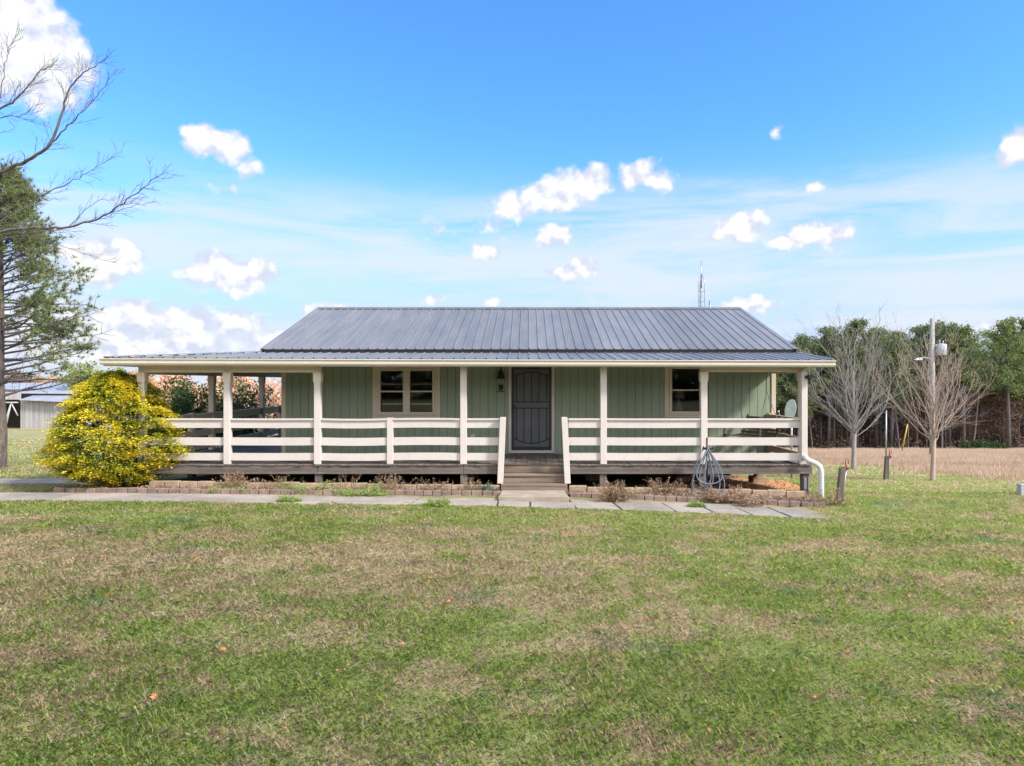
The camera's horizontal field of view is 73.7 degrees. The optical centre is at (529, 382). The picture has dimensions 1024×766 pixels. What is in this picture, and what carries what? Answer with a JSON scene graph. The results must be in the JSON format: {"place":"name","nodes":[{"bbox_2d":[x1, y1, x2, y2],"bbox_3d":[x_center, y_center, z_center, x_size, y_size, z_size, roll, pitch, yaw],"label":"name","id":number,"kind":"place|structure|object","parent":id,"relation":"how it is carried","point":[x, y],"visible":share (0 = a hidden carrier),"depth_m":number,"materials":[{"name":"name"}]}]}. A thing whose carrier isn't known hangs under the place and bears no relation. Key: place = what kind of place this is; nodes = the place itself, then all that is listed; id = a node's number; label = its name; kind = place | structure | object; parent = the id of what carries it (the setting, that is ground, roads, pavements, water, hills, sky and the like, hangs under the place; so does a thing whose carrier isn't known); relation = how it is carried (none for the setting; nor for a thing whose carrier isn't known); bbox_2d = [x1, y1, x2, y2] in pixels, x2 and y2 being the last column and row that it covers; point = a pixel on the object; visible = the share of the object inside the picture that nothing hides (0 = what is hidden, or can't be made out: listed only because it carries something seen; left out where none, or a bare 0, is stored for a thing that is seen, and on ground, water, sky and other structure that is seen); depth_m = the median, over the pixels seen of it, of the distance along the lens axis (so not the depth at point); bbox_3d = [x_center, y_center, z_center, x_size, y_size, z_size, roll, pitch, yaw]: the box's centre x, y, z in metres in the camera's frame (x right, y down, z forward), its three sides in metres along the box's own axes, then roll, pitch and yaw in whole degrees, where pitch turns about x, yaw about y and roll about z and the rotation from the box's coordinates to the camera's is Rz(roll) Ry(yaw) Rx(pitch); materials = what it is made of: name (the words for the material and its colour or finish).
{"place":"outdoors","nodes":[
{"label":"outdoors","id":0,"kind":"place"},
{"bbox_2d":[0,478,87,483],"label":"pavement","id":1,"kind":"structure","parent":0,"point":[24,481],"depth_m":16.06,"materials":[{"name":"concrete"}]},
{"bbox_2d":[0,492,825,519],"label":"path","id":2,"kind":"structure","parent":0,"point":[795,513],"depth_m":13.42,"materials":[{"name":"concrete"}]},
{"bbox_2d":[273,494,303,501],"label":"green weed","id":3,"kind":"object","parent":2,"relation":"on","point":[286,498],"visible":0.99,"depth_m":13.29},
{"bbox_2d":[498,490,568,501],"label":"step slab","id":4,"kind":"structure","parent":2,"relation":"on","point":[538,495],"depth_m":13.82,"materials":[{"name":"concrete"}]},
{"bbox_2d":[593,478,639,503],"bbox_3d":[1.741,2.171,13.735,0.889,0.505,0.603,0,0,-24],"label":"dead plant","id":5,"kind":"object","parent":2,"relation":"on","point":[612,494],"visible":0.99,"depth_m":13.68,"materials":[{"name":"brown plant"}]},
{"bbox_2d":[686,499,705,507],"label":"green weed","id":6,"kind":"object","parent":2,"relation":"on","point":[696,504],"visible":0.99,"depth_m":13.24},
{"bbox_2d":[735,493,769,506],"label":"dead plant","id":7,"kind":"object","parent":2,"relation":"on","point":[744,502],"visible":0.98,"depth_m":13.42,"materials":[{"name":"brown plant"}]},
{"bbox_2d":[0,387,1023,765],"bbox_3d":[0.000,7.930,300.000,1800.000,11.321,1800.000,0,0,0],"label":"ground","id":8,"kind":"structure","parent":0,"point":[22,433],"depth_m":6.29,"materials":[{"name":"plant"}]},
{"bbox_2d":[5,367,35,382],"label":"autumn tree","id":9,"kind":"object","parent":8,"relation":"on","point":[19,378],"visible":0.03,"depth_m":74.09,"materials":[{"name":"grey plant"}]},
{"bbox_2d":[11,374,60,382],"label":"autumn tree","id":10,"kind":"object","parent":8,"relation":"on","point":[49,377],"visible":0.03,"depth_m":77.70,"materials":[{"name":"pink plant"}]},
{"bbox_2d":[0,154,106,467],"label":"pine tree","id":11,"kind":"object","parent":8,"relation":"on","point":[10,188],"visible":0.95,"depth_m":19.83,"materials":[{"name":"green plant"}]},
{"bbox_2d":[5,383,131,428],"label":"barn","id":12,"kind":"structure","parent":8,"relation":"on","point":[35,409],"depth_m":62.02,"materials":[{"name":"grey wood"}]},
{"bbox_2d":[0,24,182,272],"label":"bare tree","id":13,"kind":"object","parent":8,"relation":"on","point":[23,163],"visible":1,"depth_m":12.56,"materials":[{"name":"grey plant"}]},
{"bbox_2d":[61,358,126,400],"bbox_3d":[-41.771,1.063,66.465,5.372,6.905,6.309,0,0,-9],"label":"autumn tree","id":14,"kind":"object","parent":8,"relation":"on","point":[82,372],"visible":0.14,"depth_m":64.37,"materials":[{"name":"green plant"}]},
{"bbox_2d":[106,369,175,415],"bbox_3d":[-33.136,0.924,58.206,4.735,6.544,4.431,0,0,30],"label":"autumn tree","id":15,"kind":"object","parent":8,"relation":"on","point":[152,379],"visible":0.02,"depth_m":58.42,"materials":[{"name":"pink plant"}]},
{"bbox_2d":[154,375,195,409],"bbox_3d":[-33.327,1.416,62.048,4.216,5.880,5.368,0,0,0],"label":"autumn tree","id":16,"kind":"object","parent":8,"relation":"on","point":[160,379],"visible":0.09,"depth_m":61.52,"materials":[{"name":"pink plant"}]},
{"bbox_2d":[128,375,237,450],"bbox_3d":[-10.283,1.107,20.491,3.107,2.869,3.021,0,0,-23],"label":"evergreen shrub","id":17,"kind":"object","parent":8,"relation":"on","point":[182,403],"visible":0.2,"depth_m":20.33,"materials":[{"name":"green plant"}]},
{"bbox_2d":[190,382,220,411],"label":"autumn tree","id":18,"kind":"object","parent":8,"relation":"on","point":[201,392],"visible":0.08,"depth_m":74.39,"materials":[{"name":"pink plant"}]},
{"bbox_2d":[205,376,258,410],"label":"autumn tree","id":19,"kind":"object","parent":8,"relation":"on","point":[248,379],"visible":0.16,"depth_m":65.64,"materials":[{"name":"pink plant"}]},
{"bbox_2d":[204,376,278,446],"bbox_3d":[-10.354,1.120,24.439,2.939,3.089,3.420,0,0,0],"label":"evergreen shrub","id":20,"kind":"object","parent":8,"relation":"on","point":[236,403],"visible":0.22,"depth_m":24.20,"materials":[{"name":"green plant"}]},
{"bbox_2d":[233,376,280,417],"bbox_3d":[-11.723,0.984,29.886,4.358,3.973,3.239,0,0,0],"label":"bare sapling","id":21,"kind":"object","parent":8,"relation":"on","point":[274,403],"visible":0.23,"depth_m":29.84,"materials":[{"name":"pink plant"}]},
{"bbox_2d":[257,378,280,417],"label":"autumn tree","id":22,"kind":"object","parent":8,"relation":"on","point":[274,397],"visible":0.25,"depth_m":69.45,"materials":[{"name":"pink plant"}]},
{"bbox_2d":[53,487,501,495],"bbox_3d":[-5.223,2.289,14.348,9.348,0.220,0.170,0,0,-2],"label":"brick edging","id":23,"kind":"object","parent":8,"relation":"on","point":[244,491],"visible":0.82,"depth_m":14.28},
{"bbox_2d":[149,480,499,493],"bbox_3d":[-4.414,2.257,14.780,7.565,0.285,0.168,0,0,0],"label":"block edging","id":24,"kind":"object","parent":8,"relation":"on","point":[179,483],"visible":0.48,"depth_m":14.73,"materials":[{"name":"concrete"}]},
{"bbox_2d":[423,497,452,507],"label":"green weed","id":25,"kind":"object","parent":8,"relation":"on","point":[441,503],"visible":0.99,"depth_m":13.07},
{"bbox_2d":[67,484,828,503],"bbox_3d":[-1.950,2.328,14.550,15.900,0.200,2.100,0,0,0],"label":"soil bed","id":26,"kind":"object","parent":8,"relation":"on","point":[567,493],"visible":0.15,"depth_m":14.52,"materials":[{"name":"plant"}]},
{"bbox_2d":[29,370,195,487],"bbox_3d":[-8.912,1.039,14.937,3.285,2.702,2.918,0,0,0],"label":"golden bush","id":27,"kind":"object","parent":26,"relation":"on","point":[80,411],"visible":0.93,"depth_m":14.49,"materials":[{"name":"yellow plant"}]},
{"bbox_2d":[202,481,247,493],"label":"green weed","id":28,"kind":"object","parent":26,"relation":"on","point":[226,486],"visible":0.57,"depth_m":14.45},
{"bbox_2d":[213,468,258,488],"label":"dead plant","id":29,"kind":"object","parent":26,"relation":"on","point":[230,482],"visible":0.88,"depth_m":14.65,"materials":[{"name":"brown plant"}]},
{"bbox_2d":[256,474,294,488],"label":"dead plant","id":30,"kind":"object","parent":26,"relation":"on","point":[277,482],"visible":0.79,"depth_m":14.65,"materials":[{"name":"brown plant"}]},
{"bbox_2d":[271,476,344,494],"bbox_3d":[-4.714,2.278,14.608,1.469,0.525,1.150,0,0,-35],"label":"green weed","id":31,"kind":"object","parent":26,"relation":"on","point":[307,488],"visible":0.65,"depth_m":14.43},
{"bbox_2d":[330,480,392,497],"bbox_3d":[-3.482,2.261,14.272,1.339,0.421,1.042,0,0,0],"label":"green weed","id":32,"kind":"object","parent":26,"relation":"on","point":[371,492],"visible":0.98,"depth_m":14.14,"materials":[{"name":"plant"}]},
{"bbox_2d":[369,471,417,492],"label":"dead plant","id":33,"kind":"object","parent":26,"relation":"on","point":[394,482],"visible":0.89,"depth_m":14.60,"materials":[{"name":"brown plant"}]},
{"bbox_2d":[420,477,452,489],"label":"dead plant","id":34,"kind":"object","parent":26,"relation":"on","point":[436,488],"visible":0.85,"depth_m":14.65,"materials":[{"name":"brown plant"}]},
{"bbox_2d":[454,474,488,491],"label":"dead plant","id":35,"kind":"object","parent":26,"relation":"on","point":[466,483],"visible":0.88,"depth_m":14.62,"materials":[{"name":"brown plant"}]},
{"bbox_2d":[477,480,496,490],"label":"leafy plant","id":36,"kind":"object","parent":26,"relation":"on","point":[488,488],"visible":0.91,"depth_m":14.64,"materials":[{"name":"teal plant"}]},
{"bbox_2d":[639,476,687,494],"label":"dead plant","id":37,"kind":"object","parent":26,"relation":"on","point":[656,486],"visible":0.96,"depth_m":14.56,"materials":[{"name":"brown plant"}]},
{"bbox_2d":[668,475,708,493],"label":"dead plant","id":38,"kind":"object","parent":26,"relation":"on","point":[683,485],"visible":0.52,"depth_m":14.77,"materials":[{"name":"brown plant"}]},
{"bbox_2d":[691,438,724,494],"bbox_3d":[3.807,1.820,14.559,0.739,1.300,0.162,0,0,0],"label":"garden hose","id":39,"kind":"object","parent":26,"relation":"on","point":[707,456],"visible":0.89,"depth_m":14.53,"materials":[{"name":"grey rubber"}]},
{"bbox_2d":[697,481,753,503],"bbox_3d":[4.011,2.258,13.954,1.063,0.523,1.068,0,0,-36],"label":"dead plant","id":40,"kind":"object","parent":26,"relation":"on","point":[712,496],"visible":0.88,"depth_m":13.81,"materials":[{"name":"brown plant"}]},
{"bbox_2d":[166,474,748,488],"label":"dirt floor","id":41,"kind":"structure","parent":8,"relation":"on","point":[633,480],"depth_m":16.90,"materials":[{"name":"soil"}]},
{"bbox_2d":[669,476,799,490],"bbox_3d":[5.214,2.525,17.341,2.985,0.292,4.054,0,0,6],"label":"clay patch","id":42,"kind":"object","parent":41,"relation":"on","point":[775,485],"visible":0.52,"depth_m":16.55,"materials":[{"name":"soil"}]},
{"bbox_2d":[649,474,830,490],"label":"leaf litter","id":43,"kind":"object","parent":42,"relation":"on","point":[739,478],"visible":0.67,"depth_m":17.10,"materials":[{"name":"plant"}]},
{"bbox_2d":[99,301,835,496],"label":"house","id":44,"kind":"structure","parent":8,"relation":"on","point":[599,394],"depth_m":16.95,"materials":[{"name":"green"}]},
{"bbox_2d":[372,367,439,418],"bbox_3d":[-3.050,0.215,17.018,1.680,1.350,0.205,0,0,0],"label":"window","id":45,"kind":"structure","parent":44,"relation":"in","point":[376,371],"depth_m":16.95,"materials":[{"name":"beige paint"}]},
{"bbox_2d":[508,367,554,452],"bbox_3d":[0.060,0.633,16.975,1.140,2.205,0.170,0,0,0],"label":"door","id":46,"kind":"structure","parent":44,"relation":"in","point":[531,389],"depth_m":16.99,"materials":[{"name":"grey metal"}]},
{"bbox_2d":[665,367,699,417],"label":"window","id":47,"kind":"structure","parent":44,"relation":"in","point":[678,393],"depth_m":16.95,"materials":[{"name":"beige paint"}]},
{"bbox_2d":[723,372,782,436],"bbox_3d":[5.284,0.445,16.145,0.738,1.714,1.320,0,0,-22],"label":"porch swing","id":48,"kind":"object","parent":44,"relation":"hanging from","point":[758,432],"visible":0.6,"depth_m":16.17,"materials":[{"name":"grey wood"}]},
{"bbox_2d":[569,485,804,497],"bbox_3d":[3.352,2.347,14.636,4.980,0.258,0.197,0,0,4],"label":"block edging","id":49,"kind":"object","parent":8,"relation":"on","point":[768,492],"visible":0.38,"depth_m":14.58,"materials":[{"name":"concrete"}]},
{"bbox_2d":[570,492,825,507],"bbox_3d":[3.368,2.391,13.982,5.078,0.173,0.172,0,0,10],"label":"brick edging","id":50,"kind":"object","parent":8,"relation":"on","point":[701,499],"visible":0.77,"depth_m":13.98,"materials":[{"name":"brick"}]},
{"bbox_2d":[698,261,704,306],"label":"antenna tower","id":51,"kind":"structure","parent":8,"relation":"on","point":[701,285],"depth_m":25.54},
{"bbox_2d":[776,373,786,405],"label":"woodland pine","id":52,"kind":"object","parent":8,"relation":"on","point":[778,379],"visible":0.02,"depth_m":78.29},
{"bbox_2d":[777,399,795,477],"bbox_3d":[7.562,1.694,20.025,0.513,2.439,0.477,0,0,21],"label":"satellite dish","id":53,"kind":"object","parent":8,"relation":"on","point":[790,408],"visible":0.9,"depth_m":20.05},
{"bbox_2d":[776,373,809,447],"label":"woodland pine","id":54,"kind":"object","parent":8,"relation":"on","point":[782,407],"visible":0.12,"depth_m":84.43,"materials":[{"name":"plant"}]},
{"bbox_2d":[776,346,823,433],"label":"woodland pine","id":55,"kind":"object","parent":8,"relation":"on","point":[793,382],"visible":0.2,"depth_m":79.27,"materials":[{"name":"plant"}]},
{"bbox_2d":[781,333,824,430],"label":"woodland pine","id":56,"kind":"object","parent":8,"relation":"on","point":[799,339],"visible":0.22,"depth_m":83.65,"materials":[{"name":"plant"}]},
{"bbox_2d":[807,338,838,448],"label":"woodland pine","id":57,"kind":"object","parent":8,"relation":"on","point":[820,426],"visible":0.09,"depth_m":84.56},
{"bbox_2d":[813,379,840,448],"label":"woodland pine","id":58,"kind":"object","parent":8,"relation":"on","point":[824,418],"visible":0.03,"depth_m":94.51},
{"bbox_2d":[801,483,855,506],"bbox_3d":[5.995,2.244,13.647,1.136,0.503,0.858,0,0,0],"label":"dead plant","id":59,"kind":"object","parent":8,"relation":"on","point":[820,498],"visible":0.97,"depth_m":13.62,"materials":[{"name":"brown plant"}]},
{"bbox_2d":[804,325,856,446],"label":"woodland pine","id":60,"kind":"object","parent":8,"relation":"on","point":[825,337],"visible":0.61,"depth_m":80.06,"materials":[{"name":"plant"}]},
{"bbox_2d":[808,336,864,446],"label":"woodland pine","id":61,"kind":"object","parent":8,"relation":"on","point":[833,418],"visible":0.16,"depth_m":82.83,"materials":[{"name":"plant"}]},
{"bbox_2d":[836,458,849,501],"bbox_3d":[6.471,2.063,14.110,0.284,1.015,0.125,0,0,0],"label":"hydrant post","id":62,"kind":"object","parent":8,"relation":"on","point":[842,473],"visible":0.84,"depth_m":14.07,"materials":[{"name":"grey wood"}]},
{"bbox_2d":[826,414,861,444],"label":"rusty oak","id":63,"kind":"object","parent":8,"relation":"on","point":[837,432],"visible":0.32,"depth_m":87.91,"materials":[{"name":"plant"}]},
{"bbox_2d":[776,302,935,469],"bbox_3d":[12.227,0.069,25.366,5.598,6.587,4.933,0,0,0],"label":"maple tree","id":64,"kind":"object","parent":8,"relation":"on","point":[854,426],"visible":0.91,"depth_m":25.46,"materials":[{"name":"grey plant"}]},
{"bbox_2d":[835,333,877,447],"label":"woodland pine","id":65,"kind":"object","parent":8,"relation":"on","point":[846,434],"visible":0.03,"depth_m":84.03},
{"bbox_2d":[831,317,884,447],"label":"woodland pine","id":66,"kind":"object","parent":8,"relation":"on","point":[854,324],"visible":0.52,"depth_m":79.28,"materials":[{"name":"plant"}]},
{"bbox_2d":[859,390,879,447],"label":"woodland pine","id":67,"kind":"object","parent":8,"relation":"on","point":[869,419],"visible":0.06,"depth_m":90.72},
{"bbox_2d":[862,327,905,448],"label":"woodland pine","id":68,"kind":"object","parent":8,"relation":"on","point":[876,402],"visible":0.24,"depth_m":83.67,"materials":[{"name":"plant"}]},
{"bbox_2d":[885,411,886,455],"bbox_3d":[15.690,2.462,30.000,0.080,2.495,0.076,0,0,0],"label":"metal pipe","id":69,"kind":"object","parent":8,"relation":"on","point":[885,433],"visible":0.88,"depth_m":29.98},
{"bbox_2d":[861,334,912,448],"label":"woodland pine","id":70,"kind":"object","parent":8,"relation":"on","point":[880,429],"visible":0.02,"depth_m":85.85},
{"bbox_2d":[883,450,891,479],"bbox_3d":[10.246,2.390,19.498,0.225,0.975,0.122,0,0,0],"label":"hydrant post","id":71,"kind":"object","parent":8,"relation":"on","point":[886,467],"visible":0.88,"depth_m":19.46,"materials":[{"name":"grey wood"}]},
{"bbox_2d":[872,401,911,443],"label":"woodland pine","id":72,"kind":"object","parent":8,"relation":"on","point":[887,409],"visible":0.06,"depth_m":94.98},
{"bbox_2d":[865,330,923,447],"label":"woodland pine","id":73,"kind":"object","parent":8,"relation":"on","point":[887,349],"visible":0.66,"depth_m":77.80,"materials":[{"name":"plant"}]},
{"bbox_2d":[887,386,907,448],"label":"slender tree","id":74,"kind":"object","parent":8,"relation":"on","point":[897,426],"visible":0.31,"depth_m":79.67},
{"bbox_2d":[776,385,1023,448],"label":"deep woods","id":75,"kind":"object","parent":8,"relation":"on","point":[814,422],"visible":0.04,"depth_m":109.16,"materials":[{"name":"plant"}]},
{"bbox_2d":[776,407,1023,448],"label":"woods understory","id":76,"kind":"object","parent":8,"relation":"on","point":[883,437],"visible":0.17,"depth_m":89.15,"materials":[{"name":"orange plant"}]},
{"bbox_2d":[778,436,1023,448],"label":"woods edge brush","id":77,"kind":"object","parent":8,"relation":"on","point":[916,442],"visible":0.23,"depth_m":78.64,"materials":[{"name":"plant"}]},
{"bbox_2d":[785,446,1023,480],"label":"dry field grass","id":78,"kind":"structure","parent":8,"relation":"on","point":[982,462],"depth_m":31.43,"materials":[{"name":"plant"}]},
{"bbox_2d":[882,329,926,447],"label":"woodland pine","id":79,"kind":"object","parent":8,"relation":"on","point":[897,334],"visible":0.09,"depth_m":85.10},
{"bbox_2d":[887,400,927,439],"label":"rusty oak","id":80,"kind":"object","parent":8,"relation":"on","point":[912,426],"visible":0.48,"depth_m":85.98,"materials":[{"name":"plant"}]},
{"bbox_2d":[901,324,929,447],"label":"woodland pine","id":81,"kind":"object","parent":8,"relation":"on","point":[911,329],"visible":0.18,"depth_m":88.34,"materials":[{"name":"plant"}]},
{"bbox_2d":[896,342,942,447],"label":"woodland pine","id":82,"kind":"object","parent":8,"relation":"on","point":[911,345],"visible":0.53,"depth_m":81.58,"materials":[{"name":"plant"}]},
{"bbox_2d":[914,318,946,454],"bbox_3d":[23.435,0.430,39.900,1.890,8.421,0.560,0,0,0],"label":"utility pole","id":83,"kind":"object","parent":8,"relation":"on","point":[941,347],"visible":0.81,"depth_m":39.89,"materials":[{"name":"wood"}]},
{"bbox_2d":[868,312,997,480],"bbox_3d":[11.689,0.414,19.240,3.780,4.902,3.319,0,0,-21],"label":"maple tree","id":84,"kind":"object","parent":8,"relation":"on","point":[934,431],"visible":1,"depth_m":19.16,"materials":[{"name":"grey plant"}]},
{"bbox_2d":[907,320,958,446],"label":"woodland pine","id":85,"kind":"object","parent":8,"relation":"on","point":[927,327],"visible":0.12,"depth_m":84.93,"materials":[{"name":"plant"}]},
{"bbox_2d":[926,396,950,447],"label":"woodland pine","id":86,"kind":"object","parent":8,"relation":"on","point":[939,438],"visible":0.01,"depth_m":89.61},
{"bbox_2d":[925,365,962,447],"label":"slender tree","id":87,"kind":"object","parent":8,"relation":"on","point":[943,413],"visible":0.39,"depth_m":79.33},
{"bbox_2d":[910,321,978,448],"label":"woodland pine","id":88,"kind":"object","parent":8,"relation":"on","point":[944,328],"visible":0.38,"depth_m":80.69,"materials":[{"name":"plant"}]},
{"bbox_2d":[919,339,971,447],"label":"woodland pine","id":89,"kind":"object","parent":8,"relation":"on","point":[946,407],"visible":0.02,"depth_m":85.56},
{"bbox_2d":[950,385,972,435],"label":"woodland pine","id":90,"kind":"object","parent":8,"relation":"on","point":[957,406],"visible":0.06,"depth_m":93.54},
{"bbox_2d":[935,321,994,445],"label":"woodland pine","id":91,"kind":"object","parent":8,"relation":"on","point":[966,331],"visible":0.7,"depth_m":78.48,"materials":[{"name":"plant"}]},
{"bbox_2d":[951,389,990,445],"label":"rusty oak","id":92,"kind":"object","parent":8,"relation":"on","point":[969,424],"visible":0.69,"depth_m":81.90,"materials":[{"name":"plant"}]},
{"bbox_2d":[966,343,984,441],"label":"woodland pine","id":93,"kind":"object","parent":8,"relation":"on","point":[977,347],"visible":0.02,"depth_m":95.35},
{"bbox_2d":[957,439,1001,448],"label":"woodland bush","id":94,"kind":"object","parent":8,"relation":"on","point":[975,444],"visible":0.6,"depth_m":71.80,"materials":[{"name":"green plant"}]},
{"bbox_2d":[967,370,992,439],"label":"slender tree","id":95,"kind":"object","parent":8,"relation":"on","point":[977,411],"visible":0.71,"depth_m":78.62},
{"bbox_2d":[961,351,1000,437],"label":"woodland pine","id":96,"kind":"object","parent":8,"relation":"on","point":[974,406],"visible":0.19,"depth_m":87.69,"materials":[{"name":"plant"}]},
{"bbox_2d":[965,385,1012,441],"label":"rusty oak","id":97,"kind":"object","parent":8,"relation":"on","point":[988,398],"visible":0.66,"depth_m":83.94,"materials":[{"name":"plant"}]},
{"bbox_2d":[962,315,1023,447],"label":"woodland pine","id":98,"kind":"object","parent":8,"relation":"on","point":[1003,373],"visible":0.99,"depth_m":71.80,"materials":[{"name":"plant"}]},
{"bbox_2d":[978,377,1011,442],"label":"woodland pine","id":99,"kind":"object","parent":8,"relation":"on","point":[999,436],"visible":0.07,"depth_m":87.84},
{"bbox_2d":[979,333,1021,442],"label":"woodland pine","id":100,"kind":"object","parent":8,"relation":"on","point":[991,380],"visible":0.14,"depth_m":85.33,"materials":[{"name":"plant"}]},
{"bbox_2d":[988,440,1014,448],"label":"woodland bush","id":101,"kind":"object","parent":8,"relation":"on","point":[1003,445],"visible":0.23,"depth_m":73.69,"materials":[{"name":"green plant"}]},
{"bbox_2d":[987,392,1023,444],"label":"rusty oak","id":102,"kind":"object","parent":8,"relation":"on","point":[1012,415],"visible":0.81,"depth_m":80.00,"materials":[{"name":"plant"}]},
{"bbox_2d":[998,317,1023,403],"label":"woodland pine","id":103,"kind":"object","parent":8,"relation":"on","point":[1021,322],"visible":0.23,"depth_m":78.72,"materials":[{"name":"plant"}]},
{"bbox_2d":[1014,381,1023,447],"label":"slender tree","id":104,"kind":"object","parent":8,"relation":"on","point":[1019,420],"visible":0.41,"depth_m":81.59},
{"bbox_2d":[1016,484,1023,494],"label":"utility box","id":105,"kind":"object","parent":8,"relation":"on","point":[1020,489],"visible":0.77,"depth_m":15.01,"materials":[{"name":"metal"}]},
{"bbox_2d":[0,0,1023,386],"label":"sky","id":106,"kind":"structure","parent":0,"point":[813,156],"materials":[{"name":"blue"}]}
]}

